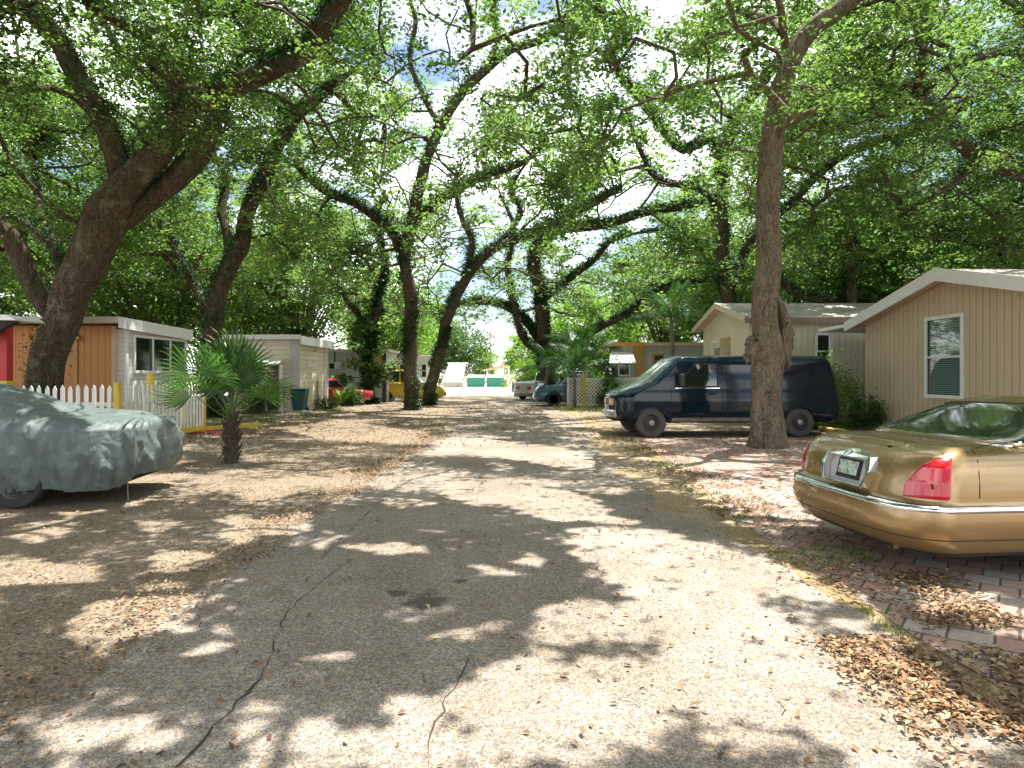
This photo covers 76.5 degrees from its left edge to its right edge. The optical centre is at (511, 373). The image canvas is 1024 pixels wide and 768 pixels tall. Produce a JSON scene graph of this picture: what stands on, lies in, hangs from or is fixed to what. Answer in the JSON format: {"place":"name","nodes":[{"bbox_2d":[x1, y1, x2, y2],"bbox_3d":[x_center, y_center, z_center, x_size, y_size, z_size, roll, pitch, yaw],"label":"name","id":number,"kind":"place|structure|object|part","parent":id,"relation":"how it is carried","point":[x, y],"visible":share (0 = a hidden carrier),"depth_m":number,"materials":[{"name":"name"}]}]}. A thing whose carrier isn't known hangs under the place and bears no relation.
{"place":"outdoors","nodes":[
{"label":"outdoors","id":0,"kind":"place"},
{"bbox_2d":[188,382,514,395],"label":"street","id":1,"kind":"structure","parent":0,"point":[481,391],"depth_m":59.13,"materials":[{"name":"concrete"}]},
{"bbox_2d":[397,354,437,384],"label":"mobile home","id":2,"kind":"object","parent":1,"relation":"on","point":[422,359],"visible":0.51,"depth_m":50.00,"materials":[{"name":"white paint"}]},
{"bbox_2d":[421,364,426,377],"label":"window","id":3,"kind":"structure","parent":2,"relation":"in","point":[423,366],"depth_m":49.99,"materials":[{"name":"white glass"}]},
{"bbox_2d":[440,362,467,387],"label":"shed","id":4,"kind":"structure","parent":1,"relation":"on","point":[453,377],"depth_m":76.00,"materials":[{"name":"white paint"}]},
{"bbox_2d":[466,375,485,387],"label":"dumpster","id":5,"kind":"object","parent":1,"relation":"on","point":[475,381],"visible":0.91,"depth_m":73.41,"materials":[{"name":"green metal"}]},
{"bbox_2d":[486,329,493,374],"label":"utility pole","id":6,"kind":"object","parent":1,"relation":"on","point":[489,335],"visible":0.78,"depth_m":89.95,"materials":[{"name":"grey wood"}]},
{"bbox_2d":[486,375,504,387],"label":"dumpster","id":7,"kind":"object","parent":1,"relation":"on","point":[495,381],"visible":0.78,"depth_m":73.41,"materials":[{"name":"green metal"}]},
{"bbox_2d":[511,375,534,391],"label":"parked car","id":8,"kind":"object","parent":1,"relation":"on","point":[512,386],"visible":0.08,"depth_m":47.24,"materials":[{"name":"paint"}]},
{"bbox_2d":[0,375,841,736],"bbox_3d":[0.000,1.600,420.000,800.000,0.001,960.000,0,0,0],"label":"ground","id":9,"kind":"structure","parent":0,"point":[108,527],"depth_m":6.78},
{"bbox_2d":[0,327,15,385],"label":"wall","id":10,"kind":"structure","parent":9,"relation":"on","point":[6,356],"depth_m":14.50,"materials":[{"name":"red paint"}]},
{"bbox_2d":[0,315,43,332],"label":"lean to roof","id":11,"kind":"object","parent":10,"relation":"on","point":[7,322],"visible":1,"depth_m":14.10,"materials":[{"name":"metal"}]},
{"bbox_2d":[0,243,51,315],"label":"broadleaf tree","id":12,"kind":"object","parent":9,"relation":"on","point":[12,304],"visible":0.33,"depth_m":30.30,"materials":[{"name":"green plant"}]},
{"bbox_2d":[2,244,147,315],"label":"broadleaf tree","id":13,"kind":"object","parent":9,"relation":"on","point":[51,281],"depth_m":45.99,"materials":[{"name":"green plant"}]},
{"bbox_2d":[0,471,156,508],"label":"covered car","id":14,"kind":"object","parent":9,"relation":"on","point":[14,499],"visible":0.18,"depth_m":7.69,"materials":[{"name":"black rubber"}]},
{"bbox_2d":[0,383,184,499],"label":"car cover","id":15,"kind":"object","parent":14,"relation":"on","point":[49,442],"visible":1,"depth_m":7.76,"materials":[{"name":"fabric"}]},
{"bbox_2d":[13,316,192,422],"bbox_3d":[-16.515,0.030,19.430,11.970,3.140,4.060,0,0,0],"label":"mobile home","id":16,"kind":"object","parent":9,"relation":"on","point":[108,351],"visible":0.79,"depth_m":18.00,"materials":[{"name":"orange wood"}]},
{"bbox_2d":[133,334,186,372],"bbox_3d":[-10.684,-0.570,19.825,0.057,1.100,2.950,0,0,0],"label":"window","id":17,"kind":"structure","parent":16,"relation":"in","point":[147,355],"depth_m":19.45,"materials":[{"name":"white glass"}]},
{"bbox_2d":[22,373,260,432],"bbox_3d":[-12.341,0.800,14.483,12.753,1.640,4.254,0,0,-23],"label":"picket fence","id":18,"kind":"object","parent":9,"relation":"on","point":[117,403],"visible":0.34,"depth_m":14.94,"materials":[{"name":"white paint"}]},
{"bbox_2d":[16,217,277,352],"bbox_3d":[-17.601,-3.558,31.014,10.808,10.537,9.120,0,0,0],"label":"broadleaf tree","id":19,"kind":"object","parent":9,"relation":"on","point":[152,311],"visible":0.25,"depth_m":29.92,"materials":[{"name":"green plant"}]},
{"bbox_2d":[0,0,296,125],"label":"oak tree","id":20,"kind":"object","parent":9,"relation":"on","point":[23,87],"visible":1,"depth_m":10.44,"materials":[{"name":"green plant"}]},
{"bbox_2d":[189,430,242,432],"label":"curb","id":21,"kind":"structure","parent":9,"relation":"on","point":[212,431],"depth_m":17.69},
{"bbox_2d":[1,162,442,347],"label":"oak tree","id":22,"kind":"object","parent":9,"relation":"on","point":[278,297],"visible":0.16,"depth_m":35.74,"materials":[{"name":"green plant"}]},
{"bbox_2d":[149,323,301,463],"bbox_3d":[-4.897,0.354,11.663,2.248,2.592,2.573,0,0,0],"label":"fan palm","id":23,"kind":"object","parent":9,"relation":"on","point":[230,368],"visible":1,"depth_m":11.47,"materials":[{"name":"green plant"}]},
{"bbox_2d":[130,242,320,397],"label":"broadleaf tree","id":24,"kind":"object","parent":9,"relation":"on","point":[199,333],"visible":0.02,"depth_m":42.87,"materials":[{"name":"green plant"}]},
{"bbox_2d":[0,0,514,417],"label":"oak tree","id":25,"kind":"object","parent":9,"relation":"on","point":[234,250],"visible":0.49,"depth_m":23.13,"materials":[{"name":"green plant"}]},
{"bbox_2d":[228,379,291,413],"bbox_3d":[-10.140,0.875,26.250,2.470,1.544,2.288,0,0,-33],"label":"bush","id":26,"kind":"object","parent":9,"relation":"on","point":[258,406],"visible":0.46,"depth_m":26.13,"materials":[{"name":"green plant"}]},
{"bbox_2d":[235,411,312,412],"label":"patio slab","id":27,"kind":"structure","parent":9,"relation":"on","point":[283,411],"depth_m":26.92,"materials":[{"name":"concrete"}]},
{"bbox_2d":[222,335,333,410],"bbox_3d":[-10.317,-0.015,28.950,3.333,3.230,5.300,0,0,0],"label":"mobile home","id":28,"kind":"object","parent":9,"relation":"on","point":[303,360],"visible":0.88,"depth_m":27.20,"materials":[{"name":"beige metal"}]},
{"bbox_2d":[267,364,278,409],"bbox_3d":[-10.009,0.525,27.192,0.485,1.950,0.014,0,0,0],"label":"door","id":29,"kind":"structure","parent":28,"relation":"in","point":[276,373],"depth_m":27.19,"materials":[{"name":"white"}]},
{"bbox_2d":[308,357,315,365],"bbox_3d":[-8.884,-0.550,28.850,0.057,0.400,0.900,0,0,0],"label":"window","id":30,"kind":"structure","parent":28,"relation":"in","point":[309,358],"depth_m":28.72,"materials":[{"name":"white glass"}]},
{"bbox_2d":[279,365,282,413],"bbox_3d":[-9.347,0.610,26.300,0.130,1.980,0.120,0,0,0],"label":"porch post","id":31,"kind":"object","parent":9,"relation":"on","point":[280,411],"visible":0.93,"depth_m":26.26,"materials":[{"name":"white paint"}]},
{"bbox_2d":[219,198,378,348],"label":"broadleaf tree","id":32,"kind":"object","parent":9,"relation":"on","point":[315,327],"visible":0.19,"depth_m":40.51,"materials":[{"name":"green plant"}]},
{"bbox_2d":[291,388,310,410],"bbox_3d":[-8.926,1.104,27.386,0.680,0.987,0.755,0,0,0],"label":"wheeled bin","id":33,"kind":"object","parent":9,"relation":"on","point":[301,396],"visible":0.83,"depth_m":27.10,"materials":[{"name":"green plastic"}]},
{"bbox_2d":[0,0,634,399],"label":"oak tree","id":34,"kind":"object","parent":9,"relation":"on","point":[132,190],"visible":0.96,"depth_m":15.43,"materials":[{"name":"green plant"}]},
{"bbox_2d":[313,394,341,408],"bbox_3d":[-8.342,1.277,29.462,1.393,0.736,1.305,0,0,0],"label":"bush","id":35,"kind":"object","parent":9,"relation":"on","point":[331,405],"visible":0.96,"depth_m":29.32,"materials":[{"name":"green plant"}]},
{"bbox_2d":[333,388,352,405],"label":"spiky plant","id":36,"kind":"object","parent":9,"relation":"on","point":[338,395],"visible":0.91,"depth_m":32.12,"materials":[{"name":"green plant"}]},
{"bbox_2d":[328,378,374,403],"bbox_3d":[-9.371,0.908,34.100,4.242,1.385,1.700,0,0,0],"label":"parked car","id":37,"kind":"object","parent":9,"relation":"on","point":[337,384],"visible":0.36,"depth_m":33.41,"materials":[{"name":"red paint"}]},
{"bbox_3d":[-9.009,0.490,33.744,0.943,0.320,0.712,0,0,0],"label":"side window","id":38,"kind":"part","parent":37,"relation":"part of","materials":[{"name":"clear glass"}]},
{"bbox_2d":[341,381,365,405],"bbox_3d":[-7.957,0.988,32.499,1.382,1.308,1.293,0,0,0],"label":"bush","id":39,"kind":"object","parent":9,"relation":"on","point":[349,390],"visible":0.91,"depth_m":32.32,"materials":[{"name":"green plant"}]},
{"bbox_2d":[323,189,400,403],"bbox_3d":[-7.976,-3.955,35.084,4.258,11.492,2.839,0,0,0],"label":"vine covered tree","id":40,"kind":"object","parent":9,"relation":"on","point":[373,325],"visible":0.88,"depth_m":34.70,"materials":[{"name":"green plant"}]},
{"bbox_2d":[328,349,399,401],"bbox_3d":[-9.084,0.100,38.495,4.200,3.000,4.010,0,0,0],"label":"mobile home","id":41,"kind":"object","parent":9,"relation":"on","point":[335,365],"visible":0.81,"depth_m":36.80,"materials":[{"name":"grey metal"}]},
{"bbox_2d":[331,284,437,353],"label":"broadleaf tree","id":42,"kind":"object","parent":9,"relation":"on","point":[427,339],"visible":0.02,"depth_m":66.22,"materials":[{"name":"green plant"}]},
{"bbox_2d":[329,258,450,358],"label":"broadleaf tree","id":43,"kind":"object","parent":9,"relation":"on","point":[392,345],"visible":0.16,"depth_m":49.30,"materials":[{"name":"green plant"}]},
{"bbox_2d":[389,369,446,399],"bbox_3d":[-6.059,0.662,38.600,4.342,1.875,1.750,0,0,0],"label":"parked car","id":44,"kind":"object","parent":9,"relation":"on","point":[396,383],"visible":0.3,"depth_m":37.84,"materials":[{"name":"yellow paint"}]},
{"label":"side window","id":45,"kind":"part","parent":44,"relation":"part of","materials":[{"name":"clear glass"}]},
{"bbox_2d":[231,0,610,410],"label":"oak tree","id":46,"kind":"object","parent":9,"relation":"on","point":[404,247],"visible":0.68,"depth_m":25.58,"materials":[{"name":"green plant"}]},
{"bbox_2d":[438,371,465,386],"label":"bush","id":47,"kind":"object","parent":9,"relation":"on","point":[440,380],"visible":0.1,"depth_m":78.97,"materials":[{"name":"green plant"}]},
{"bbox_2d":[418,319,501,378],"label":"broadleaf tree","id":48,"kind":"object","parent":9,"relation":"on","point":[458,352],"visible":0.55,"depth_m":82.54,"materials":[{"name":"green plant"}]},
{"bbox_2d":[469,347,500,375],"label":"broadleaf tree","id":49,"kind":"object","parent":9,"relation":"on","point":[485,364],"visible":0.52,"depth_m":99.72,"materials":[{"name":"green plant"}]},
{"bbox_2d":[0,404,1023,767],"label":"fallen leaves","id":50,"kind":"object","parent":9,"relation":"on","point":[926,682],"visible":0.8,"depth_m":4.08,"materials":[{"name":"brown plant"}]},
{"bbox_2d":[344,114,680,405],"bbox_3d":[-0.241,-5.209,31.422,16.678,14.054,9.444,0,0,21],"label":"oak tree","id":51,"kind":"object","parent":9,"relation":"on","point":[472,265],"visible":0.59,"depth_m":31.65,"materials":[{"name":"green plant"}]},
{"bbox_2d":[497,333,529,376],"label":"broadleaf tree","id":52,"kind":"object","parent":9,"relation":"on","point":[509,358],"visible":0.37,"depth_m":86.66,"materials":[{"name":"green plant"}]},
{"bbox_2d":[500,354,563,395],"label":"bush","id":53,"kind":"object","parent":9,"relation":"on","point":[534,372],"visible":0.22,"depth_m":46.70,"materials":[{"name":"green plant"}]},
{"bbox_2d":[509,318,573,366],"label":"broadleaf tree","id":54,"kind":"object","parent":9,"relation":"on","point":[523,353],"visible":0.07,"depth_m":65.96,"materials":[{"name":"green plant"}]},
{"bbox_2d":[516,338,578,384],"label":"coconut palm","id":55,"kind":"object","parent":9,"relation":"on","point":[547,367],"visible":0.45,"depth_m":37.72,"materials":[{"name":"green plant"}]},
{"bbox_2d":[528,358,597,380],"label":"bush","id":56,"kind":"object","parent":9,"relation":"on","point":[566,371],"visible":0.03,"depth_m":42.84,"materials":[{"name":"green plant"}]},
{"bbox_2d":[540,338,604,407],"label":"coconut palm","id":57,"kind":"object","parent":9,"relation":"on","point":[578,356],"visible":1,"depth_m":30.12,"materials":[{"name":"green plant"}]},
{"bbox_2d":[540,323,617,370],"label":"coconut palm","id":58,"kind":"object","parent":9,"relation":"on","point":[567,338],"visible":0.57,"depth_m":36.22,"materials":[{"name":"green plant"}]},
{"bbox_2d":[532,371,629,405],"bbox_3d":[3.653,0.733,32.900,5.242,1.735,1.850,0,0,0],"label":"pickup truck","id":59,"kind":"object","parent":9,"relation":"on","point":[553,394],"visible":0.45,"depth_m":32.02,"materials":[{"name":"teal paint"}]},
{"bbox_2d":[565,367,606,403],"bbox_3d":[3.962,0.641,32.271,2.366,2.009,2.417,0,0,-36],"label":"bush","id":60,"kind":"object","parent":9,"relation":"on","point":[599,374],"visible":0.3,"depth_m":31.89,"materials":[{"name":"green plant"}]},
{"bbox_2d":[533,283,648,367],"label":"broadleaf tree","id":61,"kind":"object","parent":9,"relation":"on","point":[562,324],"visible":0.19,"depth_m":52.49,"materials":[{"name":"green plant"}]},
{"bbox_2d":[185,404,1019,695],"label":"grass","id":62,"kind":"structure","parent":9,"relation":"on","point":[216,421],"depth_m":7.38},
{"bbox_2d":[567,373,637,407],"bbox_3d":[5.362,0.785,30.819,5.500,1.670,0.197,0,0,0],"label":"lattice fence","id":63,"kind":"object","parent":9,"relation":"on","point":[585,403],"visible":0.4,"depth_m":30.88,"materials":[{"name":"white paint"}]},
{"bbox_2d":[587,351,617,402],"bbox_3d":[4.812,0.200,33.982,2.823,2.932,3.015,0,0,0],"label":"bush","id":64,"kind":"object","parent":9,"relation":"on","point":[605,368],"visible":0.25,"depth_m":33.89,"materials":[{"name":"green plant"}]},
{"bbox_2d":[553,257,658,365],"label":"broadleaf tree","id":65,"kind":"object","parent":9,"relation":"on","point":[642,332],"visible":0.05,"depth_m":67.23,"materials":[{"name":"green plant"}]},
{"bbox_2d":[592,371,626,407],"bbox_3d":[4.757,0.759,30.346,1.925,1.767,1.923,0,0,-26],"label":"bush","id":66,"kind":"object","parent":9,"relation":"on","point":[610,385],"visible":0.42,"depth_m":30.30,"materials":[{"name":"green plant"}]},
{"bbox_2d":[358,130,937,384],"bbox_3d":[9.819,-5.357,39.494,36.720,14.631,21.069,0,0,0],"label":"oak tree","id":67,"kind":"object","parent":9,"relation":"on","point":[539,327],"visible":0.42,"depth_m":37.95,"materials":[{"name":"green plant"}]},
{"bbox_2d":[601,342,702,382],"bbox_3d":[7.600,0.010,33.900,5.800,3.180,5.000,0,0,0],"label":"mobile home","id":68,"kind":"object","parent":9,"relation":"on","point":[632,359],"visible":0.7,"depth_m":32.48,"materials":[{"name":"orange"}]},
{"bbox_2d":[618,364,629,375],"bbox_3d":[5.600,-0.400,32.477,0.600,1.000,0.045,0,0,0],"label":"window","id":69,"kind":"structure","parent":68,"relation":"in","point":[623,369],"depth_m":32.48,"materials":[{"name":"white glass"}]},
{"bbox_2d":[653,354,663,364],"bbox_3d":[7.325,-0.650,32.477,0.550,0.700,0.045,0,0,0],"label":"window","id":70,"kind":"structure","parent":68,"relation":"in","point":[656,357],"depth_m":32.48,"materials":[{"name":"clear glass"}]},
{"bbox_2d":[597,239,707,356],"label":"broadleaf tree","id":71,"kind":"object","parent":9,"relation":"on","point":[653,336],"visible":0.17,"depth_m":45.08,"materials":[{"name":"green plant"}]},
{"bbox_2d":[624,279,709,355],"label":"coconut palm","id":72,"kind":"object","parent":9,"relation":"on","point":[676,311],"visible":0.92,"depth_m":27.34,"materials":[{"name":"green plant"}]},
{"bbox_2d":[644,231,791,341],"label":"broadleaf tree","id":73,"kind":"object","parent":9,"relation":"on","point":[704,274],"depth_m":54.92,"materials":[{"name":"green plant"}]},
{"bbox_2d":[602,355,838,437],"bbox_3d":[5.492,0.555,17.357,6.059,2.090,2.380,0,0,-3],"label":"cargo van","id":74,"kind":"object","parent":9,"relation":"on","point":[653,400],"visible":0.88,"depth_m":16.42,"materials":[{"name":"blue paint"}]},
{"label":"door window","id":75,"kind":"part","parent":74,"relation":"part of","materials":[{"name":"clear glass"}]},
{"bbox_2d":[645,219,807,341],"bbox_3d":[13.740,-4.093,37.692,12.045,11.646,10.374,0,0,0],"label":"broadleaf tree","id":76,"kind":"object","parent":9,"relation":"on","point":[703,293],"visible":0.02,"depth_m":37.33,"materials":[{"name":"green plant"}]},
{"bbox_2d":[525,0,932,448],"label":"oak tree","id":77,"kind":"object","parent":9,"relation":"on","point":[769,345],"visible":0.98,"depth_m":13.44,"materials":[{"name":"green plant"}]},
{"bbox_2d":[467,0,1023,311],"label":"oak tree","id":78,"kind":"object","parent":9,"relation":"on","point":[726,274],"visible":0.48,"depth_m":22.00,"materials":[{"name":"green plant"}]},
{"bbox_2d":[692,303,874,421],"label":"house","id":79,"kind":"structure","parent":9,"relation":"on","point":[726,328],"depth_m":21.00,"materials":[{"name":"beige"}]},
{"bbox_2d":[711,340,718,354],"bbox_3d":[7.643,-0.600,24.475,0.057,1.300,0.850,0,0,0],"label":"window","id":80,"kind":"structure","parent":79,"relation":"in","point":[717,341],"depth_m":24.75,"materials":[{"name":"white plastic"}]},
{"bbox_2d":[815,333,832,364],"bbox_3d":[10.073,-0.735,20.977,0.567,1.170,0.045,0,0,0],"label":"window","id":81,"kind":"structure","parent":79,"relation":"in","point":[821,339],"depth_m":20.99,"materials":[{"name":"white glass"}]},
{"bbox_2d":[547,402,1023,727],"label":"verge","id":82,"kind":"structure","parent":9,"relation":"on","point":[666,503],"depth_m":7.72,"materials":[{"name":"beige gravel"}]},
{"bbox_2d":[513,372,562,398],"bbox_3d":[2.181,0.712,41.715,1.800,1.775,5.242,0,0,36],"label":"pickup truck","id":83,"kind":"object","parent":82,"relation":"on","point":[523,389],"visible":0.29,"depth_m":39.69,"materials":[{"name":"silver metal"}]},
{"bbox_2d":[628,438,1023,700],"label":"paved drive","id":84,"kind":"structure","parent":9,"relation":"on","point":[999,578],"depth_m":5.64,"materials":[{"name":"brick"}]},
{"bbox_2d":[792,395,1023,556],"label":"parked car","id":85,"kind":"object","parent":84,"relation":"on","point":[946,479],"visible":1,"depth_m":5.13,"materials":[{"name":"gold metal"}]},
{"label":"rear window","id":86,"kind":"part","parent":85,"relation":"part of","materials":[{"name":"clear glass"}]},
{"bbox_2d":[812,418,846,429],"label":"bush","id":87,"kind":"object","parent":9,"relation":"on","point":[819,424],"visible":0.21,"depth_m":18.35,"materials":[{"name":"green plant"}]},
{"bbox_2d":[818,426,845,432],"bbox_3d":[8.650,1.530,17.400,0.200,0.140,1.600,0,0,0],"label":"wheel stop","id":88,"kind":"object","parent":9,"relation":"on","point":[825,429],"visible":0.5,"depth_m":17.67,"materials":[{"name":"yellow concrete"}]},
{"bbox_2d":[691,1,1023,302],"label":"oak tree","id":89,"kind":"object","parent":9,"relation":"on","point":[851,250],"visible":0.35,"depth_m":23.45,"materials":[{"name":"green plant"}]},
{"bbox_2d":[699,0,1023,267],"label":"oak tree","id":90,"kind":"object","parent":9,"relation":"on","point":[956,136],"visible":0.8,"depth_m":16.01,"materials":[{"name":"green plant"}]},
{"bbox_2d":[785,217,961,302],"bbox_3d":[19.101,-4.174,34.244,11.172,11.837,9.923,0,0,0],"label":"broadleaf tree","id":91,"kind":"object","parent":9,"relation":"on","point":[788,295],"depth_m":32.93,"materials":[{"name":"green plant"}]},
{"bbox_2d":[737,0,1023,86],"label":"oak tree","id":92,"kind":"object","parent":9,"relation":"on","point":[1018,23],"visible":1,"depth_m":9.42,"materials":[{"name":"green plant"}]},
{"bbox_2d":[786,186,984,302],"bbox_3d":[17.188,-3.402,29.726,9.695,10.282,8.515,0,0,0],"label":"broadleaf tree","id":93,"kind":"object","parent":9,"relation":"on","point":[876,294],"visible":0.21,"depth_m":28.19,"materials":[{"name":"green plant"}]},
{"bbox_2d":[818,268,1023,427],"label":"mobile home","id":94,"kind":"object","parent":9,"relation":"on","point":[934,337],"visible":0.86,"depth_m":15.13,"materials":[{"name":"beige"}]},
{"bbox_2d":[924,313,963,399],"bbox_3d":[10.009,-0.395,15.045,0.108,1.930,1.350,0,0,0],"label":"window","id":95,"kind":"structure","parent":94,"relation":"in","point":[954,374],"depth_m":15.02,"materials":[{"name":"white glass"}]},
{"bbox_2d":[887,144,1023,279],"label":"broadleaf tree","id":96,"kind":"object","parent":9,"relation":"on","point":[957,247],"visible":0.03,"depth_m":26.39,"materials":[{"name":"green plant"}]},
{"bbox_2d":[482,365,509,386],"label":"pavilion","id":97,"kind":"structure","parent":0,"point":[500,367],"depth_m":81.00,"materials":[{"name":"white paint"}]},
{"bbox_2d":[0,396,1023,767],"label":"road","id":98,"kind":"structure","parent":0,"point":[464,706],"depth_m":3.72,"materials":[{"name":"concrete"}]},
{"bbox_2d":[182,487,808,712],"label":"dry twigs","id":99,"kind":"object","parent":98,"relation":"on","point":[537,596],"visible":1,"depth_m":4.78,"materials":[{"name":"brown wood"}]},
{"bbox_2d":[0,0,1023,374],"label":"sky","id":100,"kind":"structure","parent":0,"point":[501,332],"materials":[{"name":"white"}]},
{"label":"lawn soil","id":101,"kind":"structure","parent":0,"visible":0},
{"bbox_2d":[816,346,864,427],"bbox_3d":[9.535,0.400,19.423,2.214,2.488,2.207,0,0,37],"label":"bush","id":102,"kind":"object","parent":101,"relation":"on","point":[851,389],"visible":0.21,"depth_m":19.26,"materials":[{"name":"green plant"}]},
{"bbox_2d":[840,388,891,429],"bbox_3d":[9.402,1.000,17.319,1.075,1.281,1.258,0,0,0],"label":"bush","id":103,"kind":"object","parent":101,"relation":"on","point":[863,419],"visible":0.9,"depth_m":17.19,"materials":[{"name":"green plant"}]}
]}

